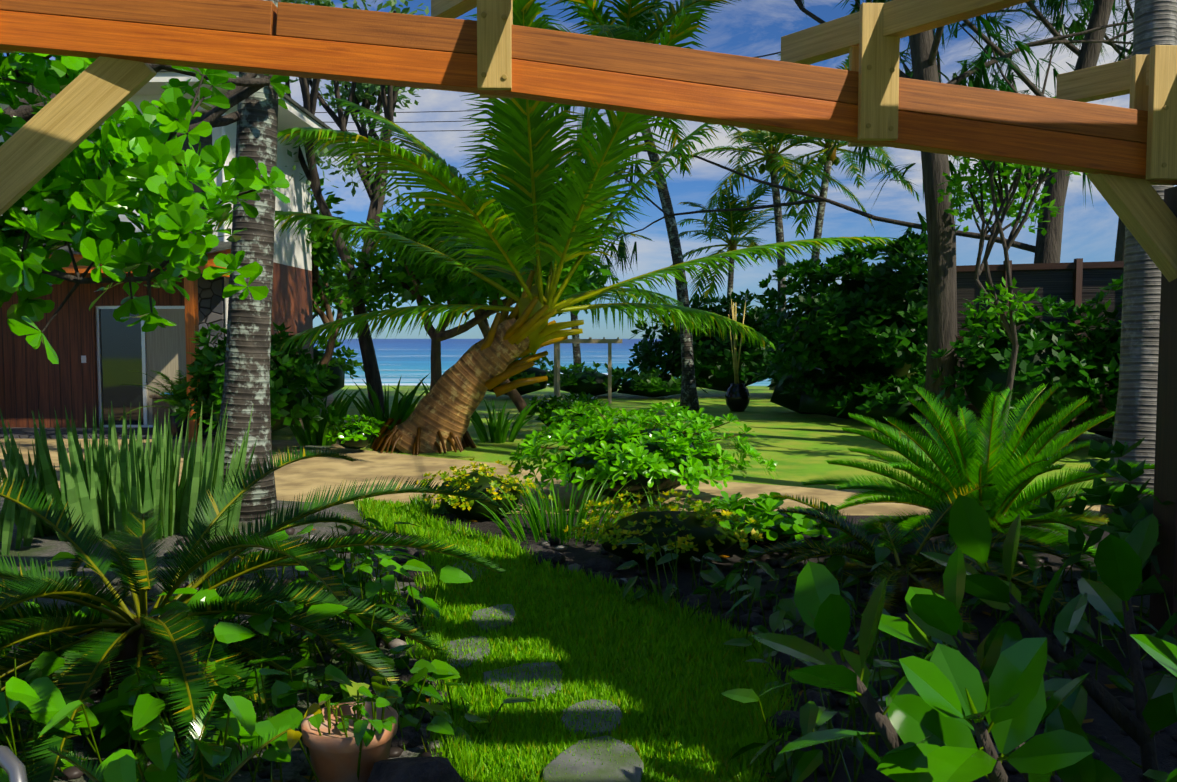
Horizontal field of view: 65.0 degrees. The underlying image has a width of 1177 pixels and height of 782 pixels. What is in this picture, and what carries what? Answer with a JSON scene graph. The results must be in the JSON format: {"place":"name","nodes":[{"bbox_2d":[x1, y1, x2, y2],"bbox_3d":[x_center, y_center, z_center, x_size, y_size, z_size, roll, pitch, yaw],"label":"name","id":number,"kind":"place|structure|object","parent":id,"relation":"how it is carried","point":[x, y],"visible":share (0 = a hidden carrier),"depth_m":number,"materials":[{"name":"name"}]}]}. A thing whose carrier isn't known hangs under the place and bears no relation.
{"place":"outdoors","nodes":[
{"label":"outdoors","id":0,"kind":"place"},
{"bbox_2d":[314,339,771,385],"bbox_3d":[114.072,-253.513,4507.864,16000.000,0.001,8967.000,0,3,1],"label":"sea water","id":1,"kind":"structure","parent":0,"point":[408,361],"depth_m":131.49,"materials":[{"name":"blue liquid"}]},
{"bbox_2d":[379,349,603,370],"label":"sea surf foam","id":2,"kind":"object","parent":1,"relation":"on","point":[548,370],"visible":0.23,"depth_m":97.42,"materials":[{"name":"white"}]},
{"bbox_2d":[315,51,780,131],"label":"power lines","id":3,"kind":"object","parent":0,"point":[479,110],"visible":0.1,"depth_m":26.02,"materials":[{"name":"black metal"}]},
{"bbox_2d":[0,394,1100,515],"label":"garden path","id":4,"kind":"structure","parent":0,"point":[300,477],"depth_m":10.09,"materials":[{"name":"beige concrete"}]},
{"bbox_2d":[289,387,361,445],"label":"agave plant","id":5,"kind":"object","parent":4,"relation":"on","point":[310,435],"visible":0.54,"depth_m":13.27,"materials":[{"name":"green plant"}]},
{"bbox_2d":[304,178,406,397],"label":"tree","id":6,"kind":"object","parent":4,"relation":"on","point":[325,255],"visible":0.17,"depth_m":21.28,"materials":[{"name":"green plant"}]},
{"bbox_2d":[0,486,1176,781],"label":"garden bed soil","id":7,"kind":"structure","parent":0,"point":[40,550],"depth_m":5.01,"materials":[{"name":"brown soil"}]},
{"bbox_2d":[0,745,27,781],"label":"metal chair frame","id":8,"kind":"object","parent":7,"relation":"on","point":[12,765],"visible":1,"depth_m":1.68,"materials":[{"name":"grey metal"}]},
{"bbox_2d":[0,432,39,554],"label":"snake plant","id":9,"kind":"object","parent":7,"relation":"on","point":[26,522],"visible":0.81,"depth_m":6.78,"materials":[{"name":"green plant"}]},
{"bbox_2d":[0,400,256,542],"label":"snake plant","id":10,"kind":"object","parent":7,"relation":"on","point":[103,484],"visible":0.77,"depth_m":7.17,"materials":[{"name":"green plant"}]},
{"bbox_2d":[0,51,290,363],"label":"tree foliage","id":11,"kind":"object","parent":7,"relation":"on","point":[78,199],"visible":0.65,"depth_m":5.63,"materials":[{"name":"green plant"}]},
{"bbox_2d":[44,692,291,781],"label":"plant leaves","id":12,"kind":"object","parent":7,"relation":"on","point":[235,767],"visible":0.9,"depth_m":2.92,"materials":[{"name":"green plant"}]},
{"bbox_2d":[0,518,472,781],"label":"philodendron plant","id":13,"kind":"object","parent":7,"relation":"on","point":[36,693],"visible":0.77,"depth_m":3.48,"materials":[{"name":"green plant"}]},
{"bbox_2d":[218,0,280,521],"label":"tall palm","id":14,"kind":"object","parent":7,"relation":"on","point":[246,387],"visible":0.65,"depth_m":7.87,"materials":[{"name":"grey plant"}]},
{"bbox_2d":[0,445,505,781],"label":"sago palm","id":15,"kind":"object","parent":7,"relation":"on","point":[128,635],"visible":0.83,"depth_m":3.93,"materials":[{"name":"green plant"}]},
{"bbox_2d":[47,631,535,781],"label":"pothos plant","id":16,"kind":"object","parent":7,"relation":"on","point":[115,733],"visible":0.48,"depth_m":3.68,"materials":[{"name":"green plant"}]},
{"bbox_2d":[301,701,397,781],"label":"terracotta pot","id":17,"kind":"object","parent":7,"relation":"on","point":[334,755],"visible":0.67,"depth_m":3.02,"materials":[{"name":"ceramic"}]},
{"bbox_2d":[287,686,397,781],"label":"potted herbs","id":18,"kind":"object","parent":17,"relation":"in","point":[361,731],"visible":0.75,"depth_m":3.06,"materials":[{"name":"green plant"}]},
{"bbox_2d":[393,547,415,557],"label":"rock","id":19,"kind":"object","parent":7,"relation":"on","point":[411,551],"visible":0.27,"depth_m":6.54,"materials":[{"name":"grey stone"}]},
{"bbox_2d":[391,725,423,748],"bbox_3d":[-0.723,1.318,3.541,0.179,0.068,0.149,0,3,1],"label":"rock","id":20,"kind":"object","parent":7,"relation":"on","point":[412,737],"visible":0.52,"depth_m":3.49,"materials":[{"name":"grey stone"}]},
{"bbox_2d":[404,593,423,608],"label":"rock","id":21,"kind":"object","parent":7,"relation":"on","point":[410,602],"visible":0.21,"depth_m":5.29,"materials":[{"name":"grey stone"}]},
{"bbox_2d":[367,756,464,781],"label":"lava rock","id":22,"kind":"object","parent":7,"relation":"on","point":[422,769],"visible":1,"depth_m":2.88,"materials":[{"name":"black stone"}]},
{"bbox_2d":[392,660,443,688],"bbox_3d":[-0.750,1.266,4.144,0.267,0.098,0.214,0,3,1],"label":"rock","id":23,"kind":"object","parent":7,"relation":"on","point":[405,674],"visible":0.25,"depth_m":4.07,"materials":[{"name":"grey stone"}]},
{"bbox_2d":[398,565,437,581],"bbox_3d":[-1.092,1.162,5.956,0.264,0.101,0.221,0,3,1],"label":"rock","id":24,"kind":"object","parent":7,"relation":"on","point":[412,573],"visible":0.31,"depth_m":5.86,"materials":[{"name":"grey stone"}]},
{"bbox_2d":[415,493,452,514],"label":"blue succulent plant","id":25,"kind":"object","parent":7,"relation":"on","point":[441,509],"visible":0.23,"depth_m":8.17,"materials":[{"name":"green plant"}]},
{"bbox_2d":[416,457,552,519],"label":"golden shrub","id":26,"kind":"object","parent":7,"relation":"on","point":[476,481],"visible":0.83,"depth_m":7.76,"materials":[{"name":"yellow plant"}]},
{"bbox_2d":[522,544,550,556],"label":"rock","id":27,"kind":"object","parent":7,"relation":"on","point":[535,547],"visible":0.4,"depth_m":6.57,"materials":[{"name":"grey stone"}]},
{"bbox_2d":[534,549,567,564],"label":"rock","id":28,"kind":"object","parent":7,"relation":"on","point":[554,556],"visible":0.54,"depth_m":6.33,"materials":[{"name":"grey stone"}]},
{"bbox_2d":[475,466,657,544],"bbox_3d":[-0.195,0.860,7.167,1.479,0.588,1.298,0,3,1],"label":"lily clump","id":29,"kind":"object","parent":7,"relation":"on","point":[534,517],"visible":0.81,"depth_m":7.09,"materials":[{"name":"green plant"}]},
{"bbox_2d":[353,492,800,781],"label":"lawn grass","id":30,"kind":"structure","parent":7,"relation":"on","point":[541,597],"depth_m":4.30,"materials":[{"name":"green plant"}]},
{"bbox_2d":[0,0,1176,637],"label":"pergola","id":31,"kind":"object","parent":7,"relation":"on","point":[1124,158],"visible":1,"depth_m":4.23,"materials":[{"name":"orange wood"}]},
{"bbox_2d":[579,554,617,573],"bbox_3d":[0.067,1.151,6.112,0.251,0.113,0.195,2,4,33],"label":"rock","id":32,"kind":"object","parent":7,"relation":"on","point":[597,563],"visible":0.67,"depth_m":6.06,"materials":[{"name":"grey stone"}]},
{"bbox_2d":[593,570,609,583],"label":"rock","id":33,"kind":"object","parent":7,"relation":"on","point":[603,572],"visible":0.21,"depth_m":5.82,"materials":[{"name":"grey stone"}]},
{"bbox_2d":[509,399,778,503],"bbox_3d":[0.399,0.571,8.755,2.228,0.993,2.049,-2,4,-32],"label":"naupaka shrub","id":34,"kind":"object","parent":7,"relation":"on","point":[663,455],"visible":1,"depth_m":8.28,"materials":[{"name":"green plant"}]},
{"bbox_2d":[602,483,718,516],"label":"lily clump","id":35,"kind":"object","parent":7,"relation":"on","point":[660,502],"visible":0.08,"depth_m":7.04,"materials":[{"name":"green plant"}]},
{"bbox_2d":[563,489,762,568],"bbox_3d":[0.498,0.935,6.291,1.364,0.521,0.920,0,3,1],"label":"golden shrub","id":36,"kind":"object","parent":7,"relation":"on","point":[700,533],"visible":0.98,"depth_m":6.11,"materials":[{"name":"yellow plant"}]},
{"bbox_2d":[662,588,682,598],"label":"rock","id":37,"kind":"object","parent":7,"relation":"on","point":[680,593],"visible":0.23,"depth_m":5.50,"materials":[{"name":"grey stone"}]},
{"bbox_2d":[676,594,709,613],"bbox_3d":[0.583,1.206,5.244,0.212,0.102,0.207,0,3,1],"label":"rock","id":38,"kind":"object","parent":7,"relation":"on","point":[692,602],"visible":0.44,"depth_m":5.19,"materials":[{"name":"grey stone"}]},
{"bbox_2d":[736,612,768,626],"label":"rock","id":39,"kind":"object","parent":7,"relation":"on","point":[756,619],"visible":0.79,"depth_m":4.97,"materials":[{"name":"grey stone"}]},
{"bbox_2d":[691,491,845,553],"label":"clusia shrub","id":40,"kind":"object","parent":7,"relation":"on","point":[775,527],"visible":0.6,"depth_m":6.51,"materials":[{"name":"green plant"}]},
{"bbox_2d":[766,710,801,735],"bbox_3d":[0.803,1.306,3.671,0.216,0.069,0.168,0,3,1],"label":"rock","id":41,"kind":"object","parent":7,"relation":"on","point":[780,722],"visible":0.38,"depth_m":3.62,"materials":[{"name":"grey stone"}]},
{"bbox_2d":[771,652,796,669],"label":"rock","id":42,"kind":"object","parent":7,"relation":"on","point":[785,659],"visible":0.44,"depth_m":4.32,"materials":[{"name":"grey stone"}]},
{"bbox_2d":[787,632,806,640],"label":"rock","id":43,"kind":"object","parent":7,"relation":"on","point":[798,635],"visible":0.17,"depth_m":4.67,"materials":[{"name":"grey stone"}]},
{"bbox_2d":[799,688,837,708],"bbox_3d":[0.968,1.294,3.886,0.151,0.079,0.127,0,3,1],"label":"rock","id":44,"kind":"object","parent":7,"relation":"on","point":[813,695],"visible":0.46,"depth_m":3.85,"materials":[{"name":"grey stone"}]},
{"bbox_2d":[797,681,841,693],"bbox_3d":[1.038,1.282,4.080,0.226,0.072,0.152,0,3,1],"label":"rock","id":45,"kind":"object","parent":7,"relation":"on","point":[800,686],"visible":0.19,"depth_m":4.02,"materials":[{"name":"grey stone"}]},
{"bbox_2d":[785,597,855,626],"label":"plant","id":46,"kind":"object","parent":7,"relation":"on","point":[801,623],"visible":0.08,"depth_m":4.97,"materials":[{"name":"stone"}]},
{"bbox_2d":[878,694,888,715],"bbox_3d":[1.254,1.276,3.751,0.157,0.104,0.122,0,3,1],"label":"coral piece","id":47,"kind":"object","parent":7,"relation":"on","point":[883,697],"visible":0.06,"depth_m":3.76,"materials":[{"name":"grey stone"}]},
{"bbox_2d":[616,528,1176,781],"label":"groundcover plant","id":48,"kind":"object","parent":7,"relation":"on","point":[798,765],"visible":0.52,"depth_m":4.42,"materials":[{"name":"green plant"}]},
{"bbox_2d":[737,482,1097,639],"bbox_3d":[1.898,1.127,5.491,2.014,1.025,2.038,0,3,1],"label":"old sago palm","id":49,"kind":"object","parent":7,"relation":"on","point":[895,575],"visible":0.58,"depth_m":5.39,"materials":[{"name":"green plant"}]},
{"bbox_2d":[751,495,1176,781],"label":"rubber plant","id":50,"kind":"object","parent":7,"relation":"on","point":[941,700],"visible":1,"depth_m":2.42,"materials":[{"name":"green plant"}]},
{"bbox_2d":[801,381,1154,587],"bbox_3d":[2.755,0.611,6.464,2.398,1.376,2.378,0,3,1],"label":"sago palm","id":51,"kind":"object","parent":7,"relation":"on","point":[958,459],"visible":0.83,"depth_m":6.25,"materials":[{"name":"green plant"}]},
{"bbox_2d":[1027,437,1176,597],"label":"shrub","id":52,"kind":"object","parent":7,"relation":"on","point":[1130,513],"visible":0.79,"depth_m":5.06,"materials":[{"name":"green plant"}]},
{"bbox_2d":[1099,0,1176,519],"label":"palm","id":53,"kind":"object","parent":7,"relation":"on","point":[1155,22],"visible":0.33,"depth_m":7.73,"materials":[{"name":"grey plant"}]},
{"bbox_2d":[2,0,1176,338],"label":"sky","id":54,"kind":"structure","parent":0,"point":[749,28],"materials":[{"name":"blue"}]},
{"bbox_2d":[212,385,1111,781],"bbox_3d":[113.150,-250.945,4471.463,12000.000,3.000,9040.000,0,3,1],"label":"lawn","id":55,"kind":"structure","parent":0,"point":[798,447],"depth_m":14.24,"materials":[{"name":"green plant"}]},
{"bbox_2d":[0,70,348,441],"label":"house","id":56,"kind":"structure","parent":55,"relation":"on","point":[99,350],"depth_m":15.48,"materials":[{"name":"brown paint"}]},
{"bbox_2d":[119,370,187,436],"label":"potted fern","id":57,"kind":"object","parent":56,"relation":"on","point":[175,429],"visible":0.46,"depth_m":14.08,"materials":[{"name":"green plant"}]},
{"bbox_2d":[149,393,173,431],"bbox_3d":[-6.697,0.335,15.038,0.660,0.615,0.500,0,3,1],"label":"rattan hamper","id":58,"kind":"object","parent":56,"relation":"on","point":[163,412],"visible":0.19,"depth_m":14.82,"materials":[{"name":"wicker"}]},
{"bbox_2d":[179,350,323,417],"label":"dark shrub","id":59,"kind":"object","parent":55,"relation":"on","point":[205,415],"visible":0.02,"depth_m":14.80,"materials":[{"name":"green plant"}]},
{"bbox_2d":[168,322,341,431],"bbox_3d":[-4.435,-0.205,12.473,2.225,1.652,2.092,0,3,1],"label":"dark shrub","id":60,"kind":"object","parent":55,"relation":"on","point":[287,401],"visible":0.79,"depth_m":12.09,"materials":[{"name":"green plant"}]},
{"bbox_2d":[313,335,363,399],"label":"hedge","id":61,"kind":"object","parent":55,"relation":"on","point":[340,366],"visible":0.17,"depth_m":22.55,"materials":[{"name":"green plant"}]},
{"bbox_2d":[281,0,428,412],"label":"tree","id":62,"kind":"object","parent":55,"relation":"on","point":[367,98],"visible":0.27,"depth_m":18.95,"materials":[{"name":"green plant"}]},
{"bbox_2d":[325,414,389,449],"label":"shrub","id":63,"kind":"object","parent":55,"relation":"on","point":[356,435],"visible":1,"depth_m":12.45,"materials":[{"name":"green plant"}]},
{"bbox_2d":[345,373,429,440],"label":"agave plant","id":64,"kind":"object","parent":55,"relation":"on","point":[403,409],"visible":0.6,"depth_m":13.73,"materials":[{"name":"green plant"}]},
{"bbox_2d":[390,379,435,396],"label":"shrub","id":65,"kind":"object","parent":55,"relation":"on","point":[425,389],"depth_m":15.09,"materials":[{"name":"green plant"}]},
{"bbox_2d":[293,409,643,781],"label":"stepping stones","id":66,"kind":"object","parent":55,"relation":"on","point":[629,773],"visible":0.5,"depth_m":3.65,"materials":[{"name":"stone"}]},
{"bbox_2d":[331,189,611,390],"bbox_3d":[-2.373,-1.605,17.639,3.526,4.373,6.048,-3,4,-39],"label":"tree","id":67,"kind":"object","parent":55,"relation":"on","point":[375,290],"visible":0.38,"depth_m":17.30,"materials":[{"name":"green plant"}]},
{"bbox_2d":[379,172,618,412],"bbox_3d":[-2.202,-1.890,18.710,4.059,4.873,5.647,2,4,36],"label":"tree","id":68,"kind":"object","parent":55,"relation":"on","point":[444,294],"visible":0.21,"depth_m":16.97,"materials":[{"name":"green plant"}]},
{"bbox_2d":[470,398,544,442],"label":"agave plant","id":69,"kind":"object","parent":55,"relation":"on","point":[499,429],"visible":0.94,"depth_m":13.85,"materials":[{"name":"green plant"}]},
{"bbox_2d":[207,0,901,454],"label":"palm tree","id":70,"kind":"object","parent":55,"relation":"on","point":[547,214],"visible":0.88,"depth_m":12.39,"materials":[{"name":"green plant"}]},
{"bbox_2d":[524,389,618,429],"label":"shrub","id":71,"kind":"object","parent":55,"relation":"on","point":[546,414],"visible":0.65,"depth_m":14.29,"materials":[{"name":"green plant"}]},
{"bbox_2d":[503,199,652,372],"bbox_3d":[-0.763,-3.131,28.823,5.263,6.121,4.457,3,4,42],"label":"palm","id":72,"kind":"object","parent":55,"relation":"on","point":[576,353],"visible":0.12,"depth_m":28.81,"materials":[{"name":"green plant"}]},
{"bbox_2d":[554,337,621,403],"bbox_3d":[-0.125,-0.526,22.696,1.896,1.585,1.600,0,3,1],"label":"wooden arbor","id":73,"kind":"object","parent":55,"relation":"on","point":[557,364],"visible":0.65,"depth_m":22.09,"materials":[{"name":"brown wood"}]},
{"bbox_2d":[487,353,711,396],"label":"hedge","id":74,"kind":"object","parent":55,"relation":"on","point":[593,382],"depth_m":23.96,"materials":[{"name":"green plant"}]},
{"bbox_2d":[532,0,740,410],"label":"leaning palm","id":75,"kind":"object","parent":55,"relation":"on","point":[635,23],"visible":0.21,"depth_m":19.56,"materials":[{"name":"brown plant"}]},
{"bbox_2d":[625,288,796,391],"bbox_3d":[3.856,-1.364,24.798,5.826,2.815,3.122,0,3,1],"label":"pandanus shrub","id":76,"kind":"object","parent":55,"relation":"on","point":[713,361],"visible":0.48,"depth_m":24.06,"materials":[{"name":"green plant"}]},
{"bbox_2d":[658,185,815,311],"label":"palm","id":77,"kind":"object","parent":55,"relation":"on","point":[731,225],"visible":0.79,"depth_m":30.20,"materials":[{"name":"green plant"}]},
{"bbox_2d":[725,293,749,411],"bbox_3d":[3.193,-0.823,19.716,0.540,2.515,0.532,0,3,1],"label":"urn with bamboo","id":78,"kind":"object","parent":55,"relation":"on","point":[737,396],"visible":1,"depth_m":19.63,"materials":[{"name":"black ceramic"}]},
{"bbox_2d":[665,124,882,389],"bbox_3d":[5.686,-4.750,27.534,6.405,9.501,6.763,-3,4,-39],"label":"palm","id":79,"kind":"object","parent":55,"relation":"on","point":[773,156],"visible":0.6,"depth_m":27.23,"materials":[{"name":"green plant"}]},
{"bbox_2d":[722,54,959,298],"bbox_3d":[7.414,-4.900,28.766,6.654,9.643,6.563,-3,4,-39],"label":"palm","id":80,"kind":"object","parent":55,"relation":"on","point":[834,160],"visible":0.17,"depth_m":28.24,"materials":[{"name":"green plant"}]},
{"bbox_2d":[756,231,927,386],"bbox_3d":[5.551,-1.253,17.855,4.657,3.602,4.175,0,3,1],"label":"hedge","id":81,"kind":"object","parent":55,"relation":"on","point":[873,317],"visible":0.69,"depth_m":16.96,"materials":[{"name":"green plant"}]},
{"bbox_2d":[570,0,1132,281],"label":"ironwood tree","id":82,"kind":"object","parent":55,"relation":"on","point":[1046,248],"visible":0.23,"depth_m":17.38,"materials":[{"name":"grey plant"}]},
{"bbox_2d":[753,352,1114,438],"bbox_3d":[8.254,0.098,14.743,13.538,1.416,3.765,3,4,44],"label":"hedge","id":83,"kind":"object","parent":55,"relation":"on","point":[826,390],"visible":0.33,"depth_m":17.04,"materials":[{"name":"green plant"}]},
{"bbox_2d":[794,0,1133,446],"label":"ironwood tree","id":84,"kind":"object","parent":55,"relation":"on","point":[942,272],"visible":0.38,"depth_m":12.88,"materials":[{"name":"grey plant"}]},
{"bbox_2d":[853,0,1134,260],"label":"ironwood tree","id":85,"kind":"object","parent":55,"relation":"on","point":[1120,247],"visible":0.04,"depth_m":20.44,"materials":[{"name":"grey plant"}]},
{"bbox_2d":[937,96,1087,452],"bbox_3d":[5.292,-1.301,11.248,2.137,4.441,2.659,2,4,29],"label":"sparse tree","id":86,"kind":"object","parent":55,"relation":"on","point":[1003,201],"visible":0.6,"depth_m":11.07,"materials":[{"name":"green plant"}]},
{"bbox_2d":[922,290,1120,432],"bbox_3d":[6.097,-0.401,12.730,3.110,1.989,2.386,0,3,1],"label":"shrub","id":87,"kind":"object","parent":55,"relation":"on","point":[1045,355],"visible":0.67,"depth_m":12.33,"materials":[{"name":"green plant"}]},
{"bbox_2d":[954,258,1123,443],"bbox_3d":[8.674,-0.541,12.959,7.154,2.720,0.118,1,4,22],"label":"fence","id":88,"kind":"object","parent":55,"relation":"on","point":[1078,281],"visible":0.17,"depth_m":13.68,"materials":[{"name":"brown wood"}]},
{"bbox_2d":[1067,273,1122,404],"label":"shrub","id":89,"kind":"object","parent":55,"relation":"on","point":[1109,363],"visible":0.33,"depth_m":12.08,"materials":[{"name":"green plant"}]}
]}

